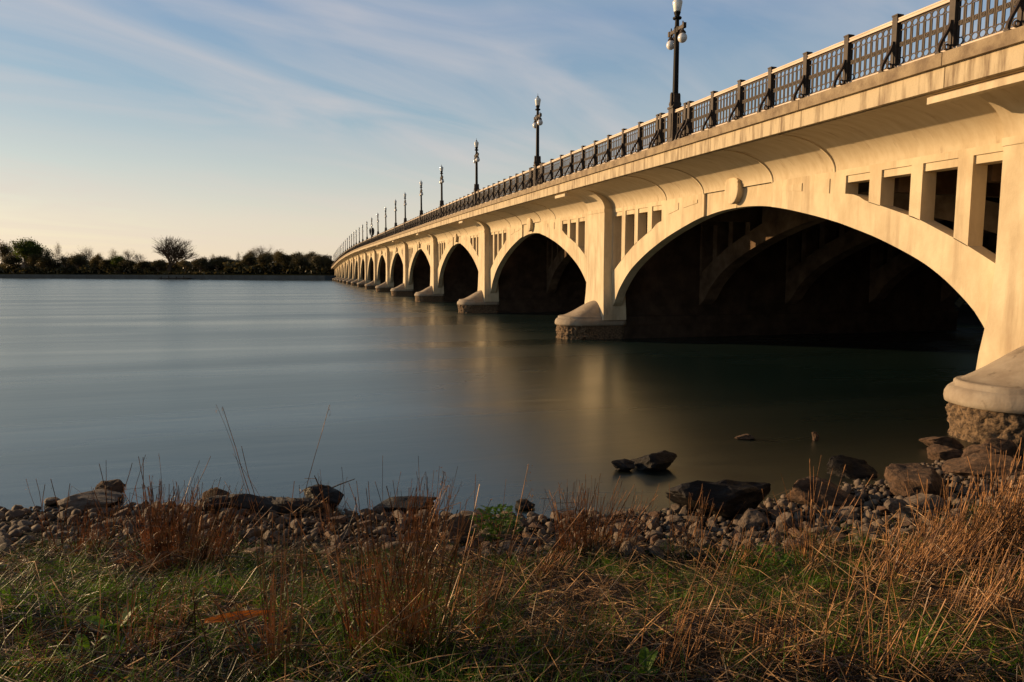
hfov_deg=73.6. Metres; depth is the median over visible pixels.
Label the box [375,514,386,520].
stone
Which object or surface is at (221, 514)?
stone
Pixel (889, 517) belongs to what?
stone
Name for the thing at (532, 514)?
stone
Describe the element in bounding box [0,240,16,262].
bushy tree
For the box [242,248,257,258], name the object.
bushy tree
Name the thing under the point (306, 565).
dry grass clump
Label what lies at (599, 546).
stone
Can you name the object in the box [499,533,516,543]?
stone
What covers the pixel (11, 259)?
dark tree
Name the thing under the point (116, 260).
leafy tree
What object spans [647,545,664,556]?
stone
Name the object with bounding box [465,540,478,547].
stone
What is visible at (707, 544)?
stone
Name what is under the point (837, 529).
stone
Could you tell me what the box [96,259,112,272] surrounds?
dark tree
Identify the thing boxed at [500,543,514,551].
stone
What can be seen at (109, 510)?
stone
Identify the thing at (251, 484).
dry stalk
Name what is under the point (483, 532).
stone
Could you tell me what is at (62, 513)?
stone
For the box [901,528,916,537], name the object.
stone
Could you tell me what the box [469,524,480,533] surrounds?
stone
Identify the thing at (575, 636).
dry grass clump
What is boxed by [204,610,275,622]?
driftwood log
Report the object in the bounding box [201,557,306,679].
dry grass clump
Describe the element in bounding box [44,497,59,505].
boulder
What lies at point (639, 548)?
stone
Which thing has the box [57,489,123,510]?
boulder
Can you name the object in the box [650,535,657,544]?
stone
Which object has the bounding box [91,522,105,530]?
stone
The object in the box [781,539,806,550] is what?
stone
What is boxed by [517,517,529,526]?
stone
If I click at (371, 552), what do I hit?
stone
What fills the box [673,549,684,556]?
stone
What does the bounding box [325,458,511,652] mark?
dry grass clump
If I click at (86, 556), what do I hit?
broken stems
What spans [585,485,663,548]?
dry grass clump
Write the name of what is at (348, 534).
stone
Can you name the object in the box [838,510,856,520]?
stone
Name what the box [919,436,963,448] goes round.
boulder
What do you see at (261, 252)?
pale tree
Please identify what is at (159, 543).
dry grass clump
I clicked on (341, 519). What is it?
stone
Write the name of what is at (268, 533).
boulder
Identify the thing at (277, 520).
stone
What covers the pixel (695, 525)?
stone
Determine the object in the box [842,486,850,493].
stone
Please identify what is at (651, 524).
stone
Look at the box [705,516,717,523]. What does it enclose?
stone
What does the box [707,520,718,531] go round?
stone
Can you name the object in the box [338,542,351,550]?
stone
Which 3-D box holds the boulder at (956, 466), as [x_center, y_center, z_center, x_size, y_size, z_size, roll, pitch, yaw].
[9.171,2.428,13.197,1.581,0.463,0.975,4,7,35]
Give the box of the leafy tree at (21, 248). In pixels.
[5,237,54,272]
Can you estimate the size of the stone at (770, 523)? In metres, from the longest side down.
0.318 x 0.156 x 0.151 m
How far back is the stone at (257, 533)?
9.61 m
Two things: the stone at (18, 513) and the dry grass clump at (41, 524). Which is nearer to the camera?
the dry grass clump at (41, 524)
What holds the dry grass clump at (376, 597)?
on the ground at (966, 313)
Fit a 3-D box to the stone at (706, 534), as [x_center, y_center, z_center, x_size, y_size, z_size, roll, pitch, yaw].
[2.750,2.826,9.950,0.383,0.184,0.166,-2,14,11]
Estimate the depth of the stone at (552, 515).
11.19 m
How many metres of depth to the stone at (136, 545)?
8.28 m
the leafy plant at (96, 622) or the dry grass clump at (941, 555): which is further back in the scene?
the dry grass clump at (941, 555)
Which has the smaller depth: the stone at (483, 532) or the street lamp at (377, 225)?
the stone at (483, 532)
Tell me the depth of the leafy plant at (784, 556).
7.49 m
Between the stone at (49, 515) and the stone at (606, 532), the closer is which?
the stone at (606, 532)
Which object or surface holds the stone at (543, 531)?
on the ground at (966, 313)
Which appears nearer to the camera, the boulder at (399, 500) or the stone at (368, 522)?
the stone at (368, 522)
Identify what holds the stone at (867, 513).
on the ground at (966, 313)
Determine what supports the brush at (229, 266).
on the terrain at (226, 273)
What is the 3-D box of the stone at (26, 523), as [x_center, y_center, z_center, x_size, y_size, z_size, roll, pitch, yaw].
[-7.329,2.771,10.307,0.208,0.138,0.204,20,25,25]
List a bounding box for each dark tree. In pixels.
[0,254,23,272]
[24,253,43,270]
[34,256,59,272]
[66,253,92,267]
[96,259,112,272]
[132,260,153,269]
[149,259,170,271]
[189,256,210,271]
[208,256,226,270]
[223,259,239,270]
[238,254,257,266]
[253,252,274,272]
[268,250,291,272]
[286,251,302,258]
[289,253,308,272]
[303,249,320,261]
[308,253,325,273]
[321,254,333,266]
[322,258,333,271]
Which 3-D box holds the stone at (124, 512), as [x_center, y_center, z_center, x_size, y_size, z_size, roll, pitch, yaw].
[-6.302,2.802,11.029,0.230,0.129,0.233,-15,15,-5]
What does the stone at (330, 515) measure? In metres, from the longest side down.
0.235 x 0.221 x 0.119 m
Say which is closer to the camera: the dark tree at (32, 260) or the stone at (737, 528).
the stone at (737, 528)
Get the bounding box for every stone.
[0,532,10,537]
[0,535,11,544]
[0,543,13,554]
[9,509,25,517]
[18,520,33,527]
[21,535,36,543]
[35,539,51,548]
[38,513,56,520]
[46,539,63,549]
[54,531,72,538]
[57,511,69,520]
[61,545,73,552]
[65,506,75,513]
[67,514,78,524]
[90,529,102,538]
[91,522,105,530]
[100,540,123,548]
[101,507,115,514]
[104,517,120,526]
[114,507,127,516]
[123,520,135,526]
[124,522,134,528]
[125,529,145,537]
[127,541,150,551]
[198,524,216,530]
[219,510,234,518]
[234,531,250,541]
[235,509,250,515]
[244,546,261,556]
[246,528,262,537]
[255,540,266,546]
[260,524,268,533]
[275,517,290,523]
[290,519,303,529]
[310,527,320,533]
[313,542,327,551]
[321,546,342,557]
[323,513,337,518]
[324,531,332,538]
[330,535,342,545]
[331,515,345,523]
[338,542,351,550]
[340,529,350,536]
[344,510,358,515]
[356,520,370,527]
[359,549,382,556]
[360,508,372,513]
[364,526,374,533]
[367,514,374,520]
[373,526,390,534]
[375,506,386,513]
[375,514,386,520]
[379,534,394,542]
[381,544,399,554]
[385,541,402,547]
[393,510,404,517]
[395,524,407,531]
[396,534,409,541]
[407,543,419,554]
[439,531,449,541]
[440,511,451,517]
[443,544,454,553]
[446,540,459,547]
[458,550,475,557]
[460,510,474,514]
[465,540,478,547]
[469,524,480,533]
[479,528,493,534]
[479,535,489,542]
[479,549,491,557]
[481,541,489,549]
[496,550,507,556]
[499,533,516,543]
[499,540,516,547]
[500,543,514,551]
[515,546,527,554]
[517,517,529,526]
[521,537,543,545]
[522,532,534,536]
[526,516,536,522]
[527,511,538,517]
[528,522,544,529]
[537,528,546,535]
[540,537,553,545]
[543,541,558,550]
[550,511,562,520]
[562,510,572,516]
[566,542,578,551]
[591,541,600,553]
[598,517,613,525]
[599,528,613,537]
[602,525,619,534]
[614,511,626,517]
[619,540,632,555]
[621,525,636,534]
[630,536,645,542]
[630,545,645,556]
[637,506,645,513]
[646,519,658,528]
[647,511,660,517]
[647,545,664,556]
[648,530,663,537]
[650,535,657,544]
[654,539,671,548]
[666,515,682,522]
[671,503,689,511]
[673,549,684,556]
[674,525,687,534]
[679,505,688,515]
[682,516,701,522]
[687,528,714,537]
[688,546,702,555]
[689,521,701,528]
[699,539,718,549]
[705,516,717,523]
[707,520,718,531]
[718,526,728,533]
[721,540,732,547]
[734,526,743,534]
[734,533,742,542]
[742,539,755,547]
[744,530,762,537]
[765,517,772,526]
[767,528,783,535]
[769,532,780,543]
[770,510,781,518]
[777,499,788,506]
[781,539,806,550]
[788,528,799,536]
[794,515,803,522]
[796,535,809,543]
[797,521,812,528]
[802,527,826,535]
[822,525,843,533]
[827,531,847,540]
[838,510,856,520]
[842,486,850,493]
[843,505,859,513]
[850,530,867,538]
[853,520,863,529]
[854,492,864,500]
[859,523,875,535]
[862,510,881,520]
[869,534,884,543]
[874,518,887,528]
[876,506,889,512]
[882,516,892,524]
[893,510,909,519]
[899,517,916,527]
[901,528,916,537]
[917,515,932,521]
[955,501,966,507]
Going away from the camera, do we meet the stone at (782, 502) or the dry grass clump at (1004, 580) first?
the dry grass clump at (1004, 580)
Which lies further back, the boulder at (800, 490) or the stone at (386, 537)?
the boulder at (800, 490)
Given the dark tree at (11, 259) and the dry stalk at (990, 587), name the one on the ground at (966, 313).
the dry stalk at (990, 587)
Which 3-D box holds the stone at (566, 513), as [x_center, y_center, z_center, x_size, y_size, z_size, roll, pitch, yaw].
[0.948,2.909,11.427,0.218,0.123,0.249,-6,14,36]
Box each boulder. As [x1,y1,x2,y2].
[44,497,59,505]
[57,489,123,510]
[95,479,125,492]
[201,487,229,505]
[262,530,282,543]
[303,484,343,508]
[373,496,435,513]
[446,516,469,540]
[464,514,477,525]
[515,499,534,509]
[611,458,634,470]
[631,450,676,470]
[666,479,770,518]
[735,434,755,438]
[737,508,765,529]
[776,512,795,532]
[785,476,862,507]
[812,432,818,440]
[826,455,877,478]
[884,463,943,496]
[884,498,918,517]
[903,494,946,512]
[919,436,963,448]
[927,444,962,460]
[942,453,1023,478]
[961,443,1002,456]
[983,437,1017,456]
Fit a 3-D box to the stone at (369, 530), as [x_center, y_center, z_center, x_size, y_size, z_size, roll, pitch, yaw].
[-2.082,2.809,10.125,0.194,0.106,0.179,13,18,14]
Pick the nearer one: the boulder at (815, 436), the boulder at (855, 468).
the boulder at (855, 468)
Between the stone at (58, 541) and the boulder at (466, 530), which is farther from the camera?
the boulder at (466, 530)
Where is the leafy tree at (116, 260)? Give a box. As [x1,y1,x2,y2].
[107,255,129,272]
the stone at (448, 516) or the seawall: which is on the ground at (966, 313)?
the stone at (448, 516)
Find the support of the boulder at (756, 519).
on the ground at (966, 313)
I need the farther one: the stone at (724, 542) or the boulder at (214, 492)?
the boulder at (214, 492)
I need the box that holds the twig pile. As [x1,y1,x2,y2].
[272,492,325,517]
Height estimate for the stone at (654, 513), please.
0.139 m
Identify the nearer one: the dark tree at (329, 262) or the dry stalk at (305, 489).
the dry stalk at (305, 489)
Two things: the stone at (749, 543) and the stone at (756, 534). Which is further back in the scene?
the stone at (756, 534)
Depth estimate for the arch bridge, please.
32.45 m
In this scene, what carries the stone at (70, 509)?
on the ground at (966, 313)
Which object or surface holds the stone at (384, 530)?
on the ground at (966, 313)
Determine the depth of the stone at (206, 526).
10.03 m
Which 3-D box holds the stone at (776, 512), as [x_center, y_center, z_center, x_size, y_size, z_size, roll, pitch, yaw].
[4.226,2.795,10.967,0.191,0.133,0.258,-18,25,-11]
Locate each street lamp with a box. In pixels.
[377,213,378,237]
[384,206,386,234]
[394,199,396,232]
[403,193,406,229]
[419,181,422,223]
[439,164,443,217]
[473,138,479,205]
[533,96,542,186]
[666,0,686,142]
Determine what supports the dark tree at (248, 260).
on the terrain at (226, 273)
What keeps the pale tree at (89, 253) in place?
on the terrain at (226, 273)
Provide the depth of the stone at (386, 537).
9.67 m
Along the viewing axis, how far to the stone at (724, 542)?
9.26 m
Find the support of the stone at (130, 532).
on the ground at (966, 313)
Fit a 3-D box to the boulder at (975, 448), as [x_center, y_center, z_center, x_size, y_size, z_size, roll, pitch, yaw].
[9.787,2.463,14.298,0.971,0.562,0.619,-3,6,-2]
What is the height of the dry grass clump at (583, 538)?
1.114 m
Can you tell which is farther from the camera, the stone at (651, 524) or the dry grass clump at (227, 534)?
the stone at (651, 524)
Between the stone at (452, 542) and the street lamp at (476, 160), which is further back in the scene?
the street lamp at (476, 160)
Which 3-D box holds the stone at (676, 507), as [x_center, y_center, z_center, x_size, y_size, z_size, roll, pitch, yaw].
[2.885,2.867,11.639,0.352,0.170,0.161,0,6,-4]
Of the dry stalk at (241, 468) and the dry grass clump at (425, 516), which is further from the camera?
the dry stalk at (241, 468)
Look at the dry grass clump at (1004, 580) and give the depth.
4.94 m
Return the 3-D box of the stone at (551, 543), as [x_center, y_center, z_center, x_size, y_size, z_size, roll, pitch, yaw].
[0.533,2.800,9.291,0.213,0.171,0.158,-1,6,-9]
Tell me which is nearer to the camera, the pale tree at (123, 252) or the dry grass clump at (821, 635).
the dry grass clump at (821, 635)
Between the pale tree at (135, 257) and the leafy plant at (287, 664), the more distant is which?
the pale tree at (135, 257)
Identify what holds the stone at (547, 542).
on the ground at (966, 313)
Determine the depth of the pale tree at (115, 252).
566.25 m
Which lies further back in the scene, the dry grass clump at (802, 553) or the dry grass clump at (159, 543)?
the dry grass clump at (802, 553)
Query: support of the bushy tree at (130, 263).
on the terrain at (226, 273)
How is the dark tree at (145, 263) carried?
on the terrain at (226, 273)
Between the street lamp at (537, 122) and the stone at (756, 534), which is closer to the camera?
the stone at (756, 534)
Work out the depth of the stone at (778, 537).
9.49 m
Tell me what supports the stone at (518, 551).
on the ground at (966, 313)
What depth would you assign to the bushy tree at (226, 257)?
507.82 m
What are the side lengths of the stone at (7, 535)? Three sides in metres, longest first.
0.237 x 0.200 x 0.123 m
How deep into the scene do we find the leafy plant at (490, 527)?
9.87 m
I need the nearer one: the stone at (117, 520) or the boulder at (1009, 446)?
the stone at (117, 520)
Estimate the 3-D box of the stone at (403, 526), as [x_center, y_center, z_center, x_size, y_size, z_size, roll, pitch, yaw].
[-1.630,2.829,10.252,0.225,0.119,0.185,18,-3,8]
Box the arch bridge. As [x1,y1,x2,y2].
[331,0,1023,449]
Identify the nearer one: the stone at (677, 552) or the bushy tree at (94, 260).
the stone at (677, 552)
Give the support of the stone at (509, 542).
on the ground at (966, 313)
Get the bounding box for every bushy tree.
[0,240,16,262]
[53,253,74,272]
[88,252,103,272]
[118,258,137,272]
[178,259,194,271]
[221,255,232,261]
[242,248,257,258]
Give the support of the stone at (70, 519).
on the ground at (966, 313)
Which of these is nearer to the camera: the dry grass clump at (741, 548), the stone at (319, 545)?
the dry grass clump at (741, 548)
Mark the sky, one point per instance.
(226, 127)
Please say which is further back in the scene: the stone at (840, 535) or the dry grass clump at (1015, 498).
the stone at (840, 535)
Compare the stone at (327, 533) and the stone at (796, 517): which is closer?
the stone at (327, 533)
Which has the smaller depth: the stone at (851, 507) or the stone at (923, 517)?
the stone at (923, 517)
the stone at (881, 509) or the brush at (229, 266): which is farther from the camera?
the brush at (229, 266)
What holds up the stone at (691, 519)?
on the ground at (966, 313)
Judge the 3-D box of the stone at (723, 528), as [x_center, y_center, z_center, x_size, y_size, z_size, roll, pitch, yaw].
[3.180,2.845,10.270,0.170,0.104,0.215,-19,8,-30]
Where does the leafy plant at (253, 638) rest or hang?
on the ground at (966, 313)
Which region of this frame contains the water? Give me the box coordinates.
[0,278,1023,517]
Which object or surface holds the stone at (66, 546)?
on the ground at (966, 313)
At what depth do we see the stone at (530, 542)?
9.48 m
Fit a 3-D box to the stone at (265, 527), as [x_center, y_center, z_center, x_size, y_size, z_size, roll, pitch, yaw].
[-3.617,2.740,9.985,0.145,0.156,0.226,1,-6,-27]
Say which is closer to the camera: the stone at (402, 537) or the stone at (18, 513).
the stone at (402, 537)
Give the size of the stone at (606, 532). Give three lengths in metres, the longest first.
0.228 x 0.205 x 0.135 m
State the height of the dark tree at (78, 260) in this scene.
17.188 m
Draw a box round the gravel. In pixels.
[0,460,1023,563]
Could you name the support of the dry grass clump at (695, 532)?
on the ground at (966, 313)
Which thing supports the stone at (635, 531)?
on the ground at (966, 313)
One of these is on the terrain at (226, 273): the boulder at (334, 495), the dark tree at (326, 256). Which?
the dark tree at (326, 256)
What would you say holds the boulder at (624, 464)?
in the water
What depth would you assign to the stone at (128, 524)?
10.09 m
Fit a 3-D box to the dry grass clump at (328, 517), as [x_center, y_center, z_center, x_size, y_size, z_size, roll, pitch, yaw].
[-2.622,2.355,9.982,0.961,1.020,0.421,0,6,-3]
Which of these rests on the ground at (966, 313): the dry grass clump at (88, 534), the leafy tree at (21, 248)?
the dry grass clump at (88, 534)
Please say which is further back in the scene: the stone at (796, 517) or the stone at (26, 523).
the stone at (796, 517)
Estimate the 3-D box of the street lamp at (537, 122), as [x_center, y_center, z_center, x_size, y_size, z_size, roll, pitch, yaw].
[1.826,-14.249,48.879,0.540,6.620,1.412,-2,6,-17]
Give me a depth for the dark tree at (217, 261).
491.20 m
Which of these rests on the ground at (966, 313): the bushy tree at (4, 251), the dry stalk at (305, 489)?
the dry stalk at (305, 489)
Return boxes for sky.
[0,0,1016,263]
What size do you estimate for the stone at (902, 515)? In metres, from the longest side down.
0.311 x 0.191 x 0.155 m
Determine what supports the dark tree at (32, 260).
on the terrain at (226, 273)
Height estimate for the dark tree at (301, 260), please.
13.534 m
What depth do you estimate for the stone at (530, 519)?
10.90 m
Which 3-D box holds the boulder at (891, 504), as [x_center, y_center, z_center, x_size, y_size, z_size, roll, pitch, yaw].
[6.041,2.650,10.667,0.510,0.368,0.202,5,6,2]
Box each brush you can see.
[0,259,334,273]
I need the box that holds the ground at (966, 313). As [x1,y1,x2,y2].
[0,295,1023,681]
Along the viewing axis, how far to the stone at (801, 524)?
10.23 m
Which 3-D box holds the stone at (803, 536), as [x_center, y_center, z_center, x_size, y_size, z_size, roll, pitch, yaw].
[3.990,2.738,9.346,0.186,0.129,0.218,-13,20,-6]
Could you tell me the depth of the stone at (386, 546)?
8.88 m
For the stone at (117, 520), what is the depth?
10.35 m
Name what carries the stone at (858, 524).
on the ground at (966, 313)
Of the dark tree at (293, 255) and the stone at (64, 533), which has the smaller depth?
the stone at (64, 533)
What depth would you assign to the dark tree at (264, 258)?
468.27 m
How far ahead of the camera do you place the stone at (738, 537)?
9.61 m
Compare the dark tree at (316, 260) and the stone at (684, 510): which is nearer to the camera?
the stone at (684, 510)
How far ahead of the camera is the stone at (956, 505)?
10.68 m
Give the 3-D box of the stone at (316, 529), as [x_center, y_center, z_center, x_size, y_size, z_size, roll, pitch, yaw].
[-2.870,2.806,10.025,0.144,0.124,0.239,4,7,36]
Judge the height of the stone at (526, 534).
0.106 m
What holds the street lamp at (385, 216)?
on the arch bridge
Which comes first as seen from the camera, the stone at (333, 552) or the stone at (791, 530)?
the stone at (333, 552)
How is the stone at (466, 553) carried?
on the ground at (966, 313)
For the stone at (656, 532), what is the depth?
10.00 m
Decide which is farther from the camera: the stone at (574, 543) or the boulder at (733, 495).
the boulder at (733, 495)
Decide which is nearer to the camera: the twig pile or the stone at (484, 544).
the stone at (484, 544)
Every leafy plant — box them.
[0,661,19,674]
[68,634,108,657]
[80,602,141,635]
[241,633,257,648]
[269,656,298,674]
[468,504,524,541]
[622,647,658,677]
[722,542,797,580]
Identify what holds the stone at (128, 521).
on the ground at (966, 313)
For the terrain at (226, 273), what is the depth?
496.49 m
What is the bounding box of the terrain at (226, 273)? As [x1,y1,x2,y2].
[0,270,334,274]
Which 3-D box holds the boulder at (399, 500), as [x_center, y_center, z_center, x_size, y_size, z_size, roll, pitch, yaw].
[-1.862,2.837,11.804,1.129,0.311,0.768,0,6,1]
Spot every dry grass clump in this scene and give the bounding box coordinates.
[24,479,83,556]
[39,571,216,672]
[61,496,127,560]
[66,455,145,538]
[107,475,246,574]
[121,455,229,558]
[176,481,335,677]
[195,483,271,561]
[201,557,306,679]
[288,473,499,665]
[291,545,328,583]
[304,473,363,533]
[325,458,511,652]
[375,472,478,547]
[437,464,584,644]
[489,560,661,681]
[501,540,582,579]
[525,473,645,556]
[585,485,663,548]
[639,527,736,675]
[669,483,745,554]
[704,523,789,579]
[725,575,878,664]
[748,458,872,572]
[754,499,1023,681]
[832,511,1006,585]
[892,464,1023,571]
[902,437,1023,560]
[934,542,1023,614]
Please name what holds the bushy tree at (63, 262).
on the terrain at (226, 273)
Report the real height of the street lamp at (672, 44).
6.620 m
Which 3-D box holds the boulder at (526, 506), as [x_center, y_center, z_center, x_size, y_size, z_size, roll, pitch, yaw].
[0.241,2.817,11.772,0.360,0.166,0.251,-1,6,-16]
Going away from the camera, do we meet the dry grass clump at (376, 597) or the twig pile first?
the dry grass clump at (376, 597)
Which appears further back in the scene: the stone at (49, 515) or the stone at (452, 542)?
the stone at (49, 515)
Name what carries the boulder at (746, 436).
in the water
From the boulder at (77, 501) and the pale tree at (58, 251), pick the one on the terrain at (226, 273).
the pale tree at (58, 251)
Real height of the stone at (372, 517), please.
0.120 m
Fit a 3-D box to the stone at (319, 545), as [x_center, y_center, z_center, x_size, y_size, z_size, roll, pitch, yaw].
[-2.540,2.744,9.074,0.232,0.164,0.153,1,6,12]
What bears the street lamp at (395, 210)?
on the arch bridge
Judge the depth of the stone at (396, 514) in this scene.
10.91 m
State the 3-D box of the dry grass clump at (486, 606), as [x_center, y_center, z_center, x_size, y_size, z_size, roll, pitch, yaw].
[-0.004,1.146,3.529,0.749,0.918,0.453,-2,6,-17]
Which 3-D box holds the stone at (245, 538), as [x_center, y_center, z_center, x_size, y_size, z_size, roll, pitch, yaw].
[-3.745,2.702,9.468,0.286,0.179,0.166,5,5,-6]
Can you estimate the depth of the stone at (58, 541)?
8.66 m
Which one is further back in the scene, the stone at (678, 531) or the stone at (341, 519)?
the stone at (341, 519)
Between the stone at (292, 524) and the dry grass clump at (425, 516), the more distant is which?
the stone at (292, 524)
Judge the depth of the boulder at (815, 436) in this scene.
16.61 m
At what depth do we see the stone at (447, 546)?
8.96 m
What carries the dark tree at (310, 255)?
on the terrain at (226, 273)
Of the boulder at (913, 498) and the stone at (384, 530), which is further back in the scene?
the boulder at (913, 498)
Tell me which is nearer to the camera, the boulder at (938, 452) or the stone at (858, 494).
the stone at (858, 494)
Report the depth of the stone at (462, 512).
11.42 m
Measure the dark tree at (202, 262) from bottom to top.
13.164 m
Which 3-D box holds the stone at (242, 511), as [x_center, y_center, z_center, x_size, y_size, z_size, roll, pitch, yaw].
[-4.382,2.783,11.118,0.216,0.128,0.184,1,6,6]
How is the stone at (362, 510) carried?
on the ground at (966, 313)
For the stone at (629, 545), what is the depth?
9.00 m
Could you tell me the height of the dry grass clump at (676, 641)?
0.727 m
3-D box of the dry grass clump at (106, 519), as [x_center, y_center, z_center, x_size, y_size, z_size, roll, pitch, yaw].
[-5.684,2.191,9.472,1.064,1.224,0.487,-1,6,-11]
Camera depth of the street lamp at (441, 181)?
83.25 m
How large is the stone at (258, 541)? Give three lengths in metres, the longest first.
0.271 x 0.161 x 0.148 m
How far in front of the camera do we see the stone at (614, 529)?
10.26 m
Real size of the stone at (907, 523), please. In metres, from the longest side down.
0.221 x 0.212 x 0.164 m
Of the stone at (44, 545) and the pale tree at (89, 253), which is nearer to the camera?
the stone at (44, 545)
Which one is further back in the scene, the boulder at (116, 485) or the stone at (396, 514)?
the boulder at (116, 485)
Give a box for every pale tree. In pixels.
[54,242,62,259]
[77,245,92,261]
[108,248,118,259]
[121,249,133,259]
[125,252,145,262]
[250,246,274,255]
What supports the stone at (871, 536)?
on the ground at (966, 313)
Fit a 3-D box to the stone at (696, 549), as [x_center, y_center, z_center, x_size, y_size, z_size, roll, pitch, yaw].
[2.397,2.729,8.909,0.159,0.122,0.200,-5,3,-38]
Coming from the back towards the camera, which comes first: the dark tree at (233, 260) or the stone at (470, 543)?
the dark tree at (233, 260)
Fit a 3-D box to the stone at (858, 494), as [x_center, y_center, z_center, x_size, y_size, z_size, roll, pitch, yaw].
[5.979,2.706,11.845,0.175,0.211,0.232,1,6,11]
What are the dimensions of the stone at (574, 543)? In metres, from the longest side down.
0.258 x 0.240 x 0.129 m
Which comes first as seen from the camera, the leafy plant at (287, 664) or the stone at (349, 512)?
the leafy plant at (287, 664)
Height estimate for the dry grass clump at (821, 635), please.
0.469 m
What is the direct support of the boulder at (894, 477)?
on the ground at (966, 313)
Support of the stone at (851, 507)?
on the ground at (966, 313)
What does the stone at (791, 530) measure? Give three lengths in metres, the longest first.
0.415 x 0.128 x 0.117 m
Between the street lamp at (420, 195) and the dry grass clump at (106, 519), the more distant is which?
the street lamp at (420, 195)
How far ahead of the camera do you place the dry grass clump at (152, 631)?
3.09 m
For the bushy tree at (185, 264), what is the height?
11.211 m
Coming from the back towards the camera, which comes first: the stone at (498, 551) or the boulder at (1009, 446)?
the boulder at (1009, 446)
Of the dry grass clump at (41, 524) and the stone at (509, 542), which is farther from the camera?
the stone at (509, 542)
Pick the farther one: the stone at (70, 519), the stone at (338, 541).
the stone at (70, 519)
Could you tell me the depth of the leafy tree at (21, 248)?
575.46 m
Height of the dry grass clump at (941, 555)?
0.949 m
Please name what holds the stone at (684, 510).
on the ground at (966, 313)
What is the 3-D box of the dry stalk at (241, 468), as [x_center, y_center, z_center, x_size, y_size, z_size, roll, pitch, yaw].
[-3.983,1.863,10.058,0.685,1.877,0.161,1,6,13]
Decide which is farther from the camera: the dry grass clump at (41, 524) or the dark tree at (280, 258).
the dark tree at (280, 258)
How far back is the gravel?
10.64 m
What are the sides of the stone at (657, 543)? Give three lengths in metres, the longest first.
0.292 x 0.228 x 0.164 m
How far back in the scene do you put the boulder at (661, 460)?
14.04 m
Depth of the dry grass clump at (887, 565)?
3.18 m
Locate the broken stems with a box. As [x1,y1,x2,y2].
[0,487,1023,681]
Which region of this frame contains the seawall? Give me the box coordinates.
[0,274,336,279]
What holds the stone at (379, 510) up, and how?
on the ground at (966, 313)
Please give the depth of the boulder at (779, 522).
10.05 m
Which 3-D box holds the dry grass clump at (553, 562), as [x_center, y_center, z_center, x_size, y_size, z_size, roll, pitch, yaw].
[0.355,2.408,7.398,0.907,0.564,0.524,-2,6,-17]
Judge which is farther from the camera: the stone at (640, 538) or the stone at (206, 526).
the stone at (206, 526)
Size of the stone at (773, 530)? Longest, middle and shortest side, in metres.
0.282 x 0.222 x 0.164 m
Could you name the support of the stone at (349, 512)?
on the ground at (966, 313)
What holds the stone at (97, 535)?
on the ground at (966, 313)
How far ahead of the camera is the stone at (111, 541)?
8.64 m
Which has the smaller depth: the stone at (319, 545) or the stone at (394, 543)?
the stone at (319, 545)
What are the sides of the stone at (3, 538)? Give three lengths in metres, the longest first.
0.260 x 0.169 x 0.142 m
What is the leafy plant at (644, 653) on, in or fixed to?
on the ground at (966, 313)
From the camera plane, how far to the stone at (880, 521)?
9.97 m
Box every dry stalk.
[216,405,258,527]
[233,405,329,560]
[241,446,261,521]
[441,478,520,624]
[955,532,1023,651]
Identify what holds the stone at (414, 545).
on the ground at (966, 313)
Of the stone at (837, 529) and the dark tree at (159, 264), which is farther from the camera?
the dark tree at (159, 264)
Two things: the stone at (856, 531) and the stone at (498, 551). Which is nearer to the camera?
the stone at (498, 551)
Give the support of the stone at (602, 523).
on the ground at (966, 313)
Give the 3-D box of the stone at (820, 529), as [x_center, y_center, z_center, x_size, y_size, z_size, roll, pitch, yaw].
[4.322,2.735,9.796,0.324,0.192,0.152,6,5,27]
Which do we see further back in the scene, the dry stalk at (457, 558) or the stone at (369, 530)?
the stone at (369, 530)
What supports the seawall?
on the terrain at (226, 273)
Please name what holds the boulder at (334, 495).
on the ground at (966, 313)
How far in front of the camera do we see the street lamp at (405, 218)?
113.85 m
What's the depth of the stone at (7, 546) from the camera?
8.31 m
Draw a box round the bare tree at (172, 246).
[152,235,197,269]
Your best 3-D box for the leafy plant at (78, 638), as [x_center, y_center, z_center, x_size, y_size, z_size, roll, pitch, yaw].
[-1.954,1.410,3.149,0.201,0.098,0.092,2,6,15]
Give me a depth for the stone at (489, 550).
8.74 m
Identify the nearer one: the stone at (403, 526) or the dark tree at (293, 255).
the stone at (403, 526)
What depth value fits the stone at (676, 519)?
10.87 m
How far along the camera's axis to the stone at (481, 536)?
9.65 m
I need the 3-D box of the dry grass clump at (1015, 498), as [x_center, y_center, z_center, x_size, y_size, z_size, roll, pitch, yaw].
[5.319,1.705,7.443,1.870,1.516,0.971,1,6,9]
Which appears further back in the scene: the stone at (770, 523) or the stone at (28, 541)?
the stone at (770, 523)
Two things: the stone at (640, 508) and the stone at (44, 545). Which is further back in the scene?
the stone at (640, 508)

